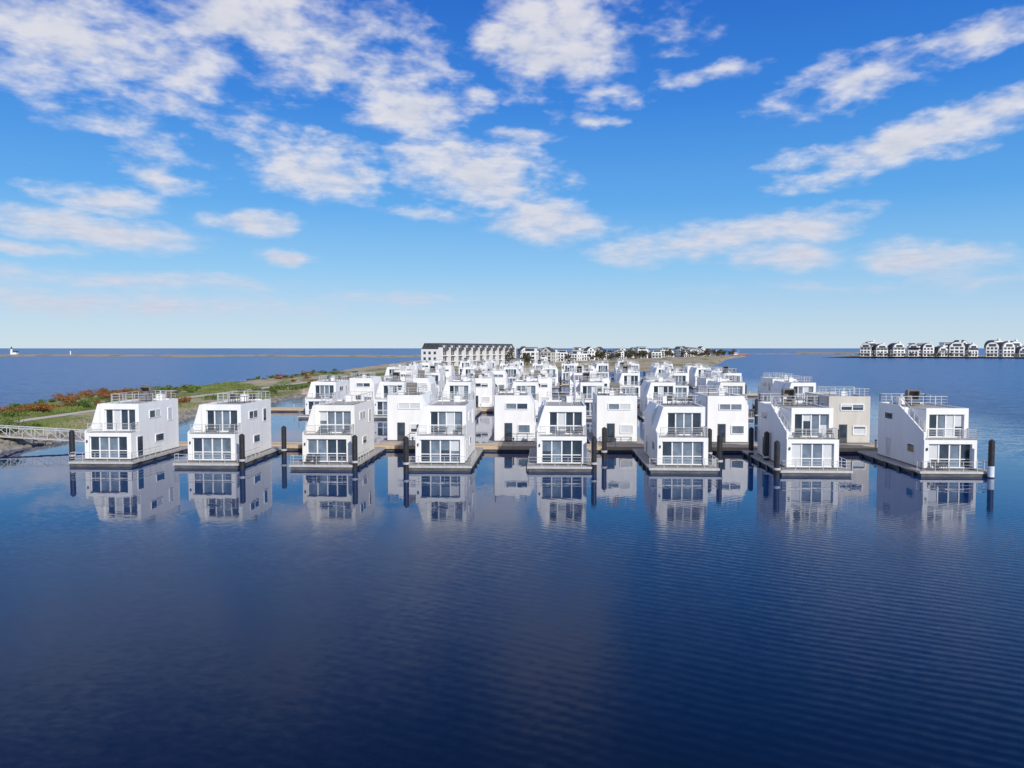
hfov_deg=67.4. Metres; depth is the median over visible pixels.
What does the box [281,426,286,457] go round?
mooring pile
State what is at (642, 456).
pontoon
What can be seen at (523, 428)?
windows
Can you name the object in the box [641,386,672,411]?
windows
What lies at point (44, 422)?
grass
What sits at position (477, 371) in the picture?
furniture
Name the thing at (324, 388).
windows
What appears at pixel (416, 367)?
walls
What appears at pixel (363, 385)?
windows
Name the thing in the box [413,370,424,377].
furniture
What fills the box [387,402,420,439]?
windows
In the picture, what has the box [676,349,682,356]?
walls
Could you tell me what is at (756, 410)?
mooring pile
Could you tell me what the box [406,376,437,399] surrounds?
walls
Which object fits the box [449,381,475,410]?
windows
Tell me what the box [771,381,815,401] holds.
walls
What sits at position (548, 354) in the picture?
windows
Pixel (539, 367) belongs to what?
railings
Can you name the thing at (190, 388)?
green shrubs
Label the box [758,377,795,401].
walls
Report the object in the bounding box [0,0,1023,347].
sky
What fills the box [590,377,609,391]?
walls
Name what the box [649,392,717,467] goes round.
railings
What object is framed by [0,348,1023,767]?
water
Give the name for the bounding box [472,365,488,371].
walls
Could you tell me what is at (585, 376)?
furniture
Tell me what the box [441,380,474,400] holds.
walls
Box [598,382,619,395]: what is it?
furniture
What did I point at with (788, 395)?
furniture
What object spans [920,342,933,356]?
walls
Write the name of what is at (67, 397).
autumn shrubs
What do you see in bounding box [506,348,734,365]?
distant trees
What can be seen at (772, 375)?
railings
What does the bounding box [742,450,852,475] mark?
pontoon
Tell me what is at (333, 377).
railings
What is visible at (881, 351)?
windows
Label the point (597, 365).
walls
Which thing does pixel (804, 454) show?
windows
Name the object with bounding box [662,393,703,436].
furniture
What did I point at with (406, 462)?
mooring pile
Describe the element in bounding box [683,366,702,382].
walls
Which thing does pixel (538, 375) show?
furniture
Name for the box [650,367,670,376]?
walls
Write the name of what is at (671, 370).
furniture
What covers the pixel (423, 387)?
railings
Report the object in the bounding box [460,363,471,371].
windows
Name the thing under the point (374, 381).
walls
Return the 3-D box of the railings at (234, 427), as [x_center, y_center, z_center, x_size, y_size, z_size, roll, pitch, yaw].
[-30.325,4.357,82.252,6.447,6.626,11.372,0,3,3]
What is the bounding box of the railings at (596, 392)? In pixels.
[586,386,636,436]
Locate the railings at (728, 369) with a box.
[713,368,747,397]
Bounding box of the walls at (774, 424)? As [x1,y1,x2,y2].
[757,402,838,468]
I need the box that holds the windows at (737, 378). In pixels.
[727,376,739,381]
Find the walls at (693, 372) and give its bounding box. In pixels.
[689,367,710,386]
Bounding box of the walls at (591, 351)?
[587,348,594,359]
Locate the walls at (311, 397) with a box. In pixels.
[305,380,347,414]
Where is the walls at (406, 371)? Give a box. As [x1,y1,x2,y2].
[395,370,417,379]
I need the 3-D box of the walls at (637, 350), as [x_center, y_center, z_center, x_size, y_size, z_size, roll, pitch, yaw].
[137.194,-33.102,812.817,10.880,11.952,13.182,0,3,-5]
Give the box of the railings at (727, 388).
[697,386,739,395]
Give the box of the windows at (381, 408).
[375,385,401,414]
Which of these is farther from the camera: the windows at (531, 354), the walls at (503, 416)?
the windows at (531, 354)
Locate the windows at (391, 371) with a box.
[386,369,399,379]
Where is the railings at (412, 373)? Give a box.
[406,372,430,377]
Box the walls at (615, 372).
[614,367,632,377]
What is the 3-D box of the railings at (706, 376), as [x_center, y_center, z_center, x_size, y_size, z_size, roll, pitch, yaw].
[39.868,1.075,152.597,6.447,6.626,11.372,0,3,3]
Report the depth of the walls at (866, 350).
979.31 m
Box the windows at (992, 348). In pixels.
[985,344,996,355]
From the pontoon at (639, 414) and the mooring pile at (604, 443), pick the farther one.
the pontoon at (639, 414)
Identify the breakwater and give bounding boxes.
[795,352,906,352]
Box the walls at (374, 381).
[349,376,381,399]
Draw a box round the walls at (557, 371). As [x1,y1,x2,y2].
[543,365,557,383]
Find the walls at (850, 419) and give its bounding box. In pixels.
[805,392,870,443]
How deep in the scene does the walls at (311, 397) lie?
132.78 m
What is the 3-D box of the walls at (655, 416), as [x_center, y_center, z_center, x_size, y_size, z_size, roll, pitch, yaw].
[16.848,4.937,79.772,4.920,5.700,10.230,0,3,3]
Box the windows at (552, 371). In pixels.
[545,369,554,385]
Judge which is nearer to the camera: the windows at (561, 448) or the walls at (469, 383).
the windows at (561, 448)
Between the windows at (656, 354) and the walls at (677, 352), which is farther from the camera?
the walls at (677, 352)
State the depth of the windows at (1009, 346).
920.33 m
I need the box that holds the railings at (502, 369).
[488,366,503,370]
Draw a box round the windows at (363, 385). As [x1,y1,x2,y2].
[356,383,371,399]
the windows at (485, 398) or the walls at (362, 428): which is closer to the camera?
the walls at (362, 428)
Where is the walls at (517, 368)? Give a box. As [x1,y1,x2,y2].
[504,367,518,386]
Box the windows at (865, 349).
[861,345,871,355]
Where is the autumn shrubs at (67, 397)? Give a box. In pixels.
[0,371,361,429]
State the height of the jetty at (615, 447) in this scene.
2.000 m
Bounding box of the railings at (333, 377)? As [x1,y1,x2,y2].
[298,375,347,415]
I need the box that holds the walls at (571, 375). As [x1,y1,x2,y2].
[569,372,590,395]
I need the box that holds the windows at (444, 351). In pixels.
[423,346,512,365]
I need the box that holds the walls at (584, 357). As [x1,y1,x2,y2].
[581,351,589,360]
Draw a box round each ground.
[0,355,745,446]
[845,355,984,356]
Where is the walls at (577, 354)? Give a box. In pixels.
[569,351,581,360]
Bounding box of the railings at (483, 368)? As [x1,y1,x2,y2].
[474,368,491,371]
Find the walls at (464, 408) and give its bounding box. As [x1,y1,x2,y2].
[415,400,473,463]
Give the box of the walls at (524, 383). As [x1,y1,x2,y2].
[510,380,537,415]
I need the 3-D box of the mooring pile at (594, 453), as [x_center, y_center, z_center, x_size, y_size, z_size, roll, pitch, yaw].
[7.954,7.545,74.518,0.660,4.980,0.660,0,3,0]
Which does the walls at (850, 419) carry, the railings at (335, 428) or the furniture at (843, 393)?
the furniture at (843, 393)
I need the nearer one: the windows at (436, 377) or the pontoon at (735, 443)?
the pontoon at (735, 443)
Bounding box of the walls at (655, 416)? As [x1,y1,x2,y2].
[644,401,707,466]
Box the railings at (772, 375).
[752,373,793,403]
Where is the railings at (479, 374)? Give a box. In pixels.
[467,373,494,379]
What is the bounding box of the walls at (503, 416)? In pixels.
[494,391,535,441]
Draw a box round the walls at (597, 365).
[594,364,608,377]
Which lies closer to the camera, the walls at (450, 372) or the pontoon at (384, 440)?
the pontoon at (384, 440)
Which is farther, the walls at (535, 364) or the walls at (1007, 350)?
the walls at (1007, 350)
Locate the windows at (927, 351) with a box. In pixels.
[921,345,932,355]
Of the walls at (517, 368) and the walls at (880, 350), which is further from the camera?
the walls at (880, 350)
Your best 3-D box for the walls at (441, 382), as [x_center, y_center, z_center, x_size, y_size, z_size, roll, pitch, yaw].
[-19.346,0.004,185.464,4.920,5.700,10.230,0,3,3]
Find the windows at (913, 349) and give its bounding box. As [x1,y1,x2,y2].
[909,346,916,355]
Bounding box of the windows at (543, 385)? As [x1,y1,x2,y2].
[539,383,549,401]
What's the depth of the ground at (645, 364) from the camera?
234.35 m
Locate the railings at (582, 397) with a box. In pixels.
[528,392,590,466]
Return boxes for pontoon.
[68,446,187,466]
[173,446,280,468]
[289,447,385,469]
[297,414,309,418]
[374,416,386,418]
[378,438,414,442]
[409,447,483,470]
[475,410,481,418]
[487,431,536,443]
[526,447,591,471]
[586,432,643,443]
[632,449,719,473]
[637,411,643,419]
[712,439,756,444]
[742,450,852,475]
[839,441,877,444]
[858,451,986,476]
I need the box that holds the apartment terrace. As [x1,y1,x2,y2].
[421,343,515,365]
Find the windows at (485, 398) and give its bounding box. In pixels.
[476,382,493,406]
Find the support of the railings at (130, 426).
on the pontoon at (117, 463)
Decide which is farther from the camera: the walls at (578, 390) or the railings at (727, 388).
the walls at (578, 390)
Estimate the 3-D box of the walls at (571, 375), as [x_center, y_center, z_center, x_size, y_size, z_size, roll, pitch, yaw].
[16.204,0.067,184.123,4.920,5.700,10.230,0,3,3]
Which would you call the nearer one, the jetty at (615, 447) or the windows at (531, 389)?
the jetty at (615, 447)
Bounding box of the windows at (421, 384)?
[417,383,436,397]
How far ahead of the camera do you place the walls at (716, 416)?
93.36 m
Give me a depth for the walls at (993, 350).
927.05 m
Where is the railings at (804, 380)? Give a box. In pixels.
[777,375,811,398]
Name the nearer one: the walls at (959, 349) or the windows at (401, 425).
the windows at (401, 425)
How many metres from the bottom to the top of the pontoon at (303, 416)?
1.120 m
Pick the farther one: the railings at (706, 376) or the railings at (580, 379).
the railings at (706, 376)
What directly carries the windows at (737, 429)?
attached to the walls at (716, 416)
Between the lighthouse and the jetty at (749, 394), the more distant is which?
the lighthouse
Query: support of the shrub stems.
on the ground at (645, 364)
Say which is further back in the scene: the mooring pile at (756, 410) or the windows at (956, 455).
the mooring pile at (756, 410)
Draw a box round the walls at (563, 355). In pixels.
[559,350,567,361]
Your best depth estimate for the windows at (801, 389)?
129.21 m
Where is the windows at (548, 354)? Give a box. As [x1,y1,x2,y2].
[541,349,554,360]
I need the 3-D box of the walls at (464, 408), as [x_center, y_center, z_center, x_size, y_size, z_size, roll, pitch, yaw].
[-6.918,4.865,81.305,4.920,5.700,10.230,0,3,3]
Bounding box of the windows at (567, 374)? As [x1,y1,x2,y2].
[561,366,573,378]
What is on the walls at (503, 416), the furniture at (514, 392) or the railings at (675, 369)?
the furniture at (514, 392)
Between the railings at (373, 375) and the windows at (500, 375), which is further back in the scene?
the windows at (500, 375)
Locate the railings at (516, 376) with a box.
[515,375,537,411]
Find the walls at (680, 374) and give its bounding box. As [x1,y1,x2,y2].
[661,372,688,397]
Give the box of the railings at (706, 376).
[693,373,726,399]
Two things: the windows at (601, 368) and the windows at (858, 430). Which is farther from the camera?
the windows at (601, 368)
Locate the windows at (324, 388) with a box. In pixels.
[306,380,348,414]
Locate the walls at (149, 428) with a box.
[85,398,178,459]
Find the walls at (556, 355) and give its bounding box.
[553,349,558,361]
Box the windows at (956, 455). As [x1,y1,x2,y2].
[884,411,970,467]
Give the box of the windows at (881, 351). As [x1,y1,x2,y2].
[873,346,886,355]
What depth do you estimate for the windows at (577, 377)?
180.80 m
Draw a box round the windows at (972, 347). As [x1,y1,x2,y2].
[966,346,976,355]
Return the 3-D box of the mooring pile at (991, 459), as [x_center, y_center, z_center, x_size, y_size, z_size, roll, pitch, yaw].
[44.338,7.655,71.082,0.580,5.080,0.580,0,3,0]
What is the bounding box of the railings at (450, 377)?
[443,375,476,413]
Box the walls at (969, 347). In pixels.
[965,343,977,356]
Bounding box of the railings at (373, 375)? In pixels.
[350,372,374,377]
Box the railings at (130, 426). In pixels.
[70,390,176,461]
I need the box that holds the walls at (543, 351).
[540,348,554,362]
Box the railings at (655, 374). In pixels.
[637,373,673,403]
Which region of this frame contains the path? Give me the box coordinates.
[10,374,359,423]
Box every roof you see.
[888,343,896,348]
[934,346,942,352]
[984,340,999,346]
[997,342,1006,348]
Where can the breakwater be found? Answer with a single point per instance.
(829, 352)
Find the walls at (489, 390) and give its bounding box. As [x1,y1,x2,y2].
[467,377,495,407]
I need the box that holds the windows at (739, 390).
[723,386,741,393]
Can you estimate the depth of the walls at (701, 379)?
150.22 m
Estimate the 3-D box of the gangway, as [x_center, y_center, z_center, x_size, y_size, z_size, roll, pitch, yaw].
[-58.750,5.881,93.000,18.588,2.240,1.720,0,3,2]
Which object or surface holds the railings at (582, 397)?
on the pontoon at (532, 455)
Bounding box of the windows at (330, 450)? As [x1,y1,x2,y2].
[304,401,373,461]
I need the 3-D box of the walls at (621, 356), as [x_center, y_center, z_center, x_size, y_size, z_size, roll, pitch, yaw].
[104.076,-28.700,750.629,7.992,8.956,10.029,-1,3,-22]
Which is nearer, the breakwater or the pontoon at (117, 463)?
the pontoon at (117, 463)
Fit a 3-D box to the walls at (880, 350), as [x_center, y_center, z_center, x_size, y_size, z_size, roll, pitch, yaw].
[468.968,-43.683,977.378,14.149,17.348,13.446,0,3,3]
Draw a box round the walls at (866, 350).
[860,342,871,355]
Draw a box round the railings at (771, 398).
[759,393,851,470]
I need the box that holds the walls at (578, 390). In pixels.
[573,380,603,416]
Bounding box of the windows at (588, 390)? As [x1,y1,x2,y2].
[573,385,601,415]
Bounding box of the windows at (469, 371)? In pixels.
[462,369,473,379]
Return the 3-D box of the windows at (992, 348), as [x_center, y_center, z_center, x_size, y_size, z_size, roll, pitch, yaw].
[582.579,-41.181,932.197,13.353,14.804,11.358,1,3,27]
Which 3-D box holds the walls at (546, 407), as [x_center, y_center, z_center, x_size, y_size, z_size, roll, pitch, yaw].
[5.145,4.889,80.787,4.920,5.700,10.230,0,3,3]
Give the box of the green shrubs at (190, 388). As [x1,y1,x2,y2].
[0,369,385,431]
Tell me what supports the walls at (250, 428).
on the pontoon at (274, 450)
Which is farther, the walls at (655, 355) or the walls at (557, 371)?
the walls at (655, 355)
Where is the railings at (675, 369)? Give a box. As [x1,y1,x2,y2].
[665,368,688,396]
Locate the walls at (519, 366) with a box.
[508,365,523,375]
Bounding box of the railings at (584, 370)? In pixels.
[566,368,589,396]
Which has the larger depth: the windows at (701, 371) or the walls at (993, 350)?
the walls at (993, 350)
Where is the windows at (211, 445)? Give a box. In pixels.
[189,400,270,459]
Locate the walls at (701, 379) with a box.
[696,377,728,391]
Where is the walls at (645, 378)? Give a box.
[643,377,672,381]
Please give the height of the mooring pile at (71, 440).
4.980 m
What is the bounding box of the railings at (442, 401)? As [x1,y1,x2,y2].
[409,392,475,465]
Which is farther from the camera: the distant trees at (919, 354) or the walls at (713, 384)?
the distant trees at (919, 354)
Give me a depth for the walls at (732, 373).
178.48 m
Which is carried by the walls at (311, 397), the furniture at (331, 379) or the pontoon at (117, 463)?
the furniture at (331, 379)
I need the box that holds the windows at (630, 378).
[620,376,637,396]
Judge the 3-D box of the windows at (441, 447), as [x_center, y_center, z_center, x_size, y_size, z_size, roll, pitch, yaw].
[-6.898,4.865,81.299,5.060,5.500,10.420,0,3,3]
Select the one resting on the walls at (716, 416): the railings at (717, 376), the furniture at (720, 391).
the furniture at (720, 391)
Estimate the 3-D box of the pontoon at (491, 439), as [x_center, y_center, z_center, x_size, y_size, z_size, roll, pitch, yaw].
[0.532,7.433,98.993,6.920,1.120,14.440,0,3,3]
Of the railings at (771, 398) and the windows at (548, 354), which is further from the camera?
the windows at (548, 354)
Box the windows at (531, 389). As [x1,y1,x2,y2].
[516,381,538,409]
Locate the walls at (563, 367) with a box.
[561,364,574,379]
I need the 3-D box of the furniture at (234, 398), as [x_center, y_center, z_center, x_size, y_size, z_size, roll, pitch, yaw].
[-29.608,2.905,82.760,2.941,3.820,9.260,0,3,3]
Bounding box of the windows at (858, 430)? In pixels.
[811,397,865,442]
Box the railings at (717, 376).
[711,375,753,417]
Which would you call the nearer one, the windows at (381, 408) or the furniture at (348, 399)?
the furniture at (348, 399)
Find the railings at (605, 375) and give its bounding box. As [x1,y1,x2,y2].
[590,373,606,377]
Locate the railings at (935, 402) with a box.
[880,393,986,471]
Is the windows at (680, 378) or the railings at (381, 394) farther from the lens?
the windows at (680, 378)
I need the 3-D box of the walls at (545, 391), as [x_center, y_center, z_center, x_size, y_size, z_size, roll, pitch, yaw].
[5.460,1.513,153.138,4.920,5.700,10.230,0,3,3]
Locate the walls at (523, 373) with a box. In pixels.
[520,372,532,379]
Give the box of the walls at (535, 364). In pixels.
[532,363,545,367]
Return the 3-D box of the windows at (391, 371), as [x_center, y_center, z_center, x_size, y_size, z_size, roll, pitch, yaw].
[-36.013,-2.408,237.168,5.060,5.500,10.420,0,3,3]
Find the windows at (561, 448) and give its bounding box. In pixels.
[539,412,581,462]
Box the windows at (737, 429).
[698,397,744,441]
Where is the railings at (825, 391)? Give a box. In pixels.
[816,387,869,395]
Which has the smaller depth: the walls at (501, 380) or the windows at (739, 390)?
the windows at (739, 390)
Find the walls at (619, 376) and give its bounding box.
[615,372,639,397]
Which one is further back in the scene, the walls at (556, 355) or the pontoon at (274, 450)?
the walls at (556, 355)
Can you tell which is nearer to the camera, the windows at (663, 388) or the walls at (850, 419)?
the walls at (850, 419)
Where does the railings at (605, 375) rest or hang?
on the pontoon
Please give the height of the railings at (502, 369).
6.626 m
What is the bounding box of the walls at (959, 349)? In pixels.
[948,340,964,356]
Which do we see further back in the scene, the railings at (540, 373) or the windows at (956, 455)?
the railings at (540, 373)
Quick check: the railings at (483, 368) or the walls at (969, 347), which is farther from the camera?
the walls at (969, 347)
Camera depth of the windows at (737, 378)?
178.73 m
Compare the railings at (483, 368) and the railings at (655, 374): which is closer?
the railings at (655, 374)
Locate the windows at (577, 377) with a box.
[569,375,582,395]
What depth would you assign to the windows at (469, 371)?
232.66 m
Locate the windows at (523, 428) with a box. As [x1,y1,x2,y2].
[505,403,535,440]
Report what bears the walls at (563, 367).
on the pontoon
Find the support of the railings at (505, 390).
on the pontoon at (491, 439)
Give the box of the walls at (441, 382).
[424,372,444,396]
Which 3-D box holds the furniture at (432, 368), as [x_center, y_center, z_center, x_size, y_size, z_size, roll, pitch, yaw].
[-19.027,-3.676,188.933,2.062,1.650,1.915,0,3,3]
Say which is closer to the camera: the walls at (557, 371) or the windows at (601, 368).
the walls at (557, 371)
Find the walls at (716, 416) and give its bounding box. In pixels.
[694,392,747,442]
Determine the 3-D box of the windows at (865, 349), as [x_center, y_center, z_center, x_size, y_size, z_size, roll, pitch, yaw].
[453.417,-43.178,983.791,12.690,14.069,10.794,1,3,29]
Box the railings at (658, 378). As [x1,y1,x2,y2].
[643,375,676,416]
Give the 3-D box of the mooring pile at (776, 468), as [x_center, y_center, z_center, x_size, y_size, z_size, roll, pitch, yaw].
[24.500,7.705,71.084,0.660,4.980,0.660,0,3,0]
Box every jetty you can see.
[179,437,877,453]
[271,403,754,413]
[302,390,757,396]
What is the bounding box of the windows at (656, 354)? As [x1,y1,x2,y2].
[651,350,660,357]
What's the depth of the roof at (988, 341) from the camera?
999.05 m
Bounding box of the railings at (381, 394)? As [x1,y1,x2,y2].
[375,375,412,415]
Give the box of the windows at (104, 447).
[86,399,178,458]
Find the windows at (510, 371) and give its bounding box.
[505,369,518,385]
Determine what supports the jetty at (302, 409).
on the water
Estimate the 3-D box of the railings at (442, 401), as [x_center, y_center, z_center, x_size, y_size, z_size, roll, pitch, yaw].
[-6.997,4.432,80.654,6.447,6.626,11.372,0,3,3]
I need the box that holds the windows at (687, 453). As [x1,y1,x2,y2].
[646,413,702,464]
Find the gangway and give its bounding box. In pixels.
[0,425,84,441]
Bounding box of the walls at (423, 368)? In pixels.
[422,363,432,371]
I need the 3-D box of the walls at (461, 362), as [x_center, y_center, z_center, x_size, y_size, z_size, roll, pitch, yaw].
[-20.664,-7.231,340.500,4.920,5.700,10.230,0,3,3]
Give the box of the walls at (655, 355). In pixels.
[651,350,661,357]
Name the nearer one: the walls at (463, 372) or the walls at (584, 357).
the walls at (463, 372)
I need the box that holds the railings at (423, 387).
[388,385,426,394]
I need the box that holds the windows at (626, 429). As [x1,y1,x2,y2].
[592,396,632,440]
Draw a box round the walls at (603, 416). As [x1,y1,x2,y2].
[592,392,636,441]
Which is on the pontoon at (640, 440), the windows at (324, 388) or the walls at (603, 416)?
the walls at (603, 416)
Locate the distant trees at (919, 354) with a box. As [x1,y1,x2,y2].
[858,352,1023,356]
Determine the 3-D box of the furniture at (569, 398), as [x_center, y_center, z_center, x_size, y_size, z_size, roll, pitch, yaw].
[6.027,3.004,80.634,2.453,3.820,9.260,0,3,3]
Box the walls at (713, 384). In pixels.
[705,380,746,401]
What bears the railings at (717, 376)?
on the pontoon
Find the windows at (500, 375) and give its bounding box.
[494,374,504,388]
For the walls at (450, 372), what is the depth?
250.54 m
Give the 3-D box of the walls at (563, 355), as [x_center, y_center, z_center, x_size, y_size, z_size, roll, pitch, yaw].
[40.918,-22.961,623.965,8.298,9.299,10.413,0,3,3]
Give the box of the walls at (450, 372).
[436,365,454,381]
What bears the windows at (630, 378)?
attached to the walls at (619, 376)
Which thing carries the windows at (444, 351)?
in the apartment terrace
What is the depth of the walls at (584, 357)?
665.95 m
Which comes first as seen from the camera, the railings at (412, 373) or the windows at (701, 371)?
the railings at (412, 373)
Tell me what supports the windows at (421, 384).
attached to the walls at (430, 381)
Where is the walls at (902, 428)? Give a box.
[877,402,976,469]
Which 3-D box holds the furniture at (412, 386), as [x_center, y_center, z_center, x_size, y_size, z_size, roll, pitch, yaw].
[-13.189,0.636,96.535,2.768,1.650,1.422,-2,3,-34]
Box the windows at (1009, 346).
[1000,344,1013,355]
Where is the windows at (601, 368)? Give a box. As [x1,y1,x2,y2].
[597,366,607,376]
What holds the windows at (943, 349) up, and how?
attached to the walls at (939, 350)
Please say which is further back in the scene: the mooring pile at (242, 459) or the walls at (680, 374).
the walls at (680, 374)
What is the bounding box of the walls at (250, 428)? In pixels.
[188,399,271,461]
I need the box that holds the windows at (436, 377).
[425,375,443,393]
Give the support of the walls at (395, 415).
on the pontoon at (384, 440)
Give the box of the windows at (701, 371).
[690,370,704,384]
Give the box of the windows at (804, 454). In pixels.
[762,411,833,466]
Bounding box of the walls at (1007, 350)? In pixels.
[999,341,1014,356]
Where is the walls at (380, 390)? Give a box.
[374,380,412,415]
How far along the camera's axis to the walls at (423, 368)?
302.05 m
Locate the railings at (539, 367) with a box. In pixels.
[530,366,544,370]
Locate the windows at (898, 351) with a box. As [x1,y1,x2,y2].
[889,345,903,355]
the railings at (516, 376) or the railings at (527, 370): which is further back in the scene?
the railings at (527, 370)
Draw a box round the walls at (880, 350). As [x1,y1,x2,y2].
[873,343,887,355]
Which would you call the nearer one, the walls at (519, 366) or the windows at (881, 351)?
the walls at (519, 366)
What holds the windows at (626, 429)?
attached to the walls at (603, 416)
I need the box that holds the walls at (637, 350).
[635,347,647,357]
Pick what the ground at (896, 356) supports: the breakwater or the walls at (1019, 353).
the walls at (1019, 353)
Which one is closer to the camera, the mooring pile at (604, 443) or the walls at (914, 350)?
the mooring pile at (604, 443)
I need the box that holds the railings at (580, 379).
[574,375,601,399]
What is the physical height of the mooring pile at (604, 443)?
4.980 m
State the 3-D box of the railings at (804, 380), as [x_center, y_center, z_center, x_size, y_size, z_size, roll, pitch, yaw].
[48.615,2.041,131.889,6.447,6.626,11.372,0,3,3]
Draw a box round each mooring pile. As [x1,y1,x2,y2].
[69,430,75,460]
[239,434,245,468]
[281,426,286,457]
[352,435,357,470]
[403,436,409,471]
[591,436,596,471]
[601,427,606,458]
[708,428,711,460]
[716,434,722,469]
[748,427,753,458]
[754,399,757,419]
[763,431,769,460]
[773,440,779,477]
[987,439,994,477]
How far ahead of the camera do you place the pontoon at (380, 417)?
129.40 m
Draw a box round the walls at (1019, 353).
[1015,347,1023,356]
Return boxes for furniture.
[139,386,164,399]
[206,391,254,432]
[305,392,352,463]
[316,375,339,397]
[356,373,369,377]
[392,372,404,380]
[398,382,416,394]
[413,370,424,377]
[430,366,438,371]
[436,392,461,434]
[471,370,483,377]
[499,387,519,394]
[529,370,541,377]
[558,392,582,435]
[583,373,589,416]
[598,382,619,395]
[622,366,630,372]
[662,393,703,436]
[669,368,686,385]
[718,389,724,395]
[722,366,735,372]
[778,389,833,438]
[840,388,846,395]
[896,390,947,470]
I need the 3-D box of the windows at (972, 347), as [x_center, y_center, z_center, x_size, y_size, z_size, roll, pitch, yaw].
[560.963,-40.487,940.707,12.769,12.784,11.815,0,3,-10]
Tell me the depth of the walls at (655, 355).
834.17 m
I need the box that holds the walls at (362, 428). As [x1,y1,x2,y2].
[302,399,373,462]
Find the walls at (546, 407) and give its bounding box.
[537,400,586,464]
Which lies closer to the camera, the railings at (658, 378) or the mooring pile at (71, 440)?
the mooring pile at (71, 440)
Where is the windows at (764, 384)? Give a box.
[760,382,769,401]
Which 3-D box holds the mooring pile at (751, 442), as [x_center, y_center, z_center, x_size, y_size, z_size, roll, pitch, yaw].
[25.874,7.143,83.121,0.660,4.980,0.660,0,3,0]
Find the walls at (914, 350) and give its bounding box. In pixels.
[908,343,918,356]
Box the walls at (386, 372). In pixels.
[384,367,403,380]
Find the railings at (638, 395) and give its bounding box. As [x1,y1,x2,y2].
[619,368,639,397]
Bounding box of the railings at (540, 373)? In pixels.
[527,373,551,377]
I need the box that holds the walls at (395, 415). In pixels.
[387,391,433,440]
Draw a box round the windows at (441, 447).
[417,401,474,462]
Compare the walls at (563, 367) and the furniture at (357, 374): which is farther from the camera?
the walls at (563, 367)
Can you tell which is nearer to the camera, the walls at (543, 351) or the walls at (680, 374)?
the walls at (680, 374)
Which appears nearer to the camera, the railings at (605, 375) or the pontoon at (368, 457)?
the pontoon at (368, 457)
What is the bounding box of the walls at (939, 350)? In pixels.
[934,345,947,356]
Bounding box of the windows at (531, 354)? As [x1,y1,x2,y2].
[523,349,536,362]
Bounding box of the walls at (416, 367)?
[402,365,420,370]
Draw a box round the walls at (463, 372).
[461,367,479,379]
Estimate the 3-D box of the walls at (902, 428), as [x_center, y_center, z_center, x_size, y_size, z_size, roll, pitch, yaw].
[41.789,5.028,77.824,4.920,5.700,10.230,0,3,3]
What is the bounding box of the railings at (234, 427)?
[174,391,269,463]
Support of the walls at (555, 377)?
on the pontoon
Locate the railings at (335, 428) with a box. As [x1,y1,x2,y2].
[290,391,372,464]
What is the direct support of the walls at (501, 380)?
on the pontoon
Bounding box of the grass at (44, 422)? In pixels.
[0,381,275,431]
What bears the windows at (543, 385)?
attached to the walls at (545, 391)
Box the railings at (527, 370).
[519,368,539,379]
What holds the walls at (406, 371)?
on the pontoon
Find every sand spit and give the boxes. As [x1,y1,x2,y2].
[0,354,420,357]
[772,353,807,353]
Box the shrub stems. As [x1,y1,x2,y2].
[2,372,348,431]
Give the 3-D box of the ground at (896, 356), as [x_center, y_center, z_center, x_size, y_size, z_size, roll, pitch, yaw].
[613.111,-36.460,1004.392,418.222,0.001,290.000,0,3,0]
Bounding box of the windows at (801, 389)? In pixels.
[774,386,812,401]
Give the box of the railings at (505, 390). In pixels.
[492,386,536,434]
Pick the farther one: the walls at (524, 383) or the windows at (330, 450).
the walls at (524, 383)
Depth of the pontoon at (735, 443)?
92.74 m
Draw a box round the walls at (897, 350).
[888,342,904,355]
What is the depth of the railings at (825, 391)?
95.40 m
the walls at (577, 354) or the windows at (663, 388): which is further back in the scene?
the walls at (577, 354)
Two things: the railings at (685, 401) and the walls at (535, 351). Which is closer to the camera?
the railings at (685, 401)
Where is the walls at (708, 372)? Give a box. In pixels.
[705,370,728,376]
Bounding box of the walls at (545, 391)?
[530,377,551,407]
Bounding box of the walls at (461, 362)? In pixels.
[459,361,471,374]
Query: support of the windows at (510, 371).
attached to the walls at (517, 368)
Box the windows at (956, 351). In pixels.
[950,344,962,355]
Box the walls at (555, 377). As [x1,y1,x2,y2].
[541,367,556,386]
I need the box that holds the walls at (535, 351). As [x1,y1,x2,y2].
[522,348,538,362]
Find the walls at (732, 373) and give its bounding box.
[712,372,741,381]
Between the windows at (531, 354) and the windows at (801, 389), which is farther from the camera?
the windows at (531, 354)
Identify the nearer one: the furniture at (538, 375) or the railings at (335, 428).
the railings at (335, 428)
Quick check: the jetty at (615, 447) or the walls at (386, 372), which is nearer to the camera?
the jetty at (615, 447)
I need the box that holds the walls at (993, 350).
[985,341,998,356]
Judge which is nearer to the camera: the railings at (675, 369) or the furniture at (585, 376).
the furniture at (585, 376)
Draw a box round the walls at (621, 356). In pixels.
[612,350,623,358]
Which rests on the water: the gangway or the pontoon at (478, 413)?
the pontoon at (478, 413)
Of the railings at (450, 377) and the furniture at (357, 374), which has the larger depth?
the furniture at (357, 374)
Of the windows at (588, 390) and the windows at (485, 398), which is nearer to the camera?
the windows at (588, 390)
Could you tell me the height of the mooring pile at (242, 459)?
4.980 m
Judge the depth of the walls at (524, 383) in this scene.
131.10 m
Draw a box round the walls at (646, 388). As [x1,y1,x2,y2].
[640,380,676,413]
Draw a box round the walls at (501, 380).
[488,370,507,392]
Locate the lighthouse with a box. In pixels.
[10,347,17,353]
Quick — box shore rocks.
[0,392,305,451]
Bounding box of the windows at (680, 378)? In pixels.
[674,376,686,396]
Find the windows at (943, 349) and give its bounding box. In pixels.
[937,348,945,355]
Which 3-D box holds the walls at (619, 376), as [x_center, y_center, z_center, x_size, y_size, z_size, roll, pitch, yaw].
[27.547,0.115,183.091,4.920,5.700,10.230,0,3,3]
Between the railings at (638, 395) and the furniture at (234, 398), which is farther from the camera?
the railings at (638, 395)

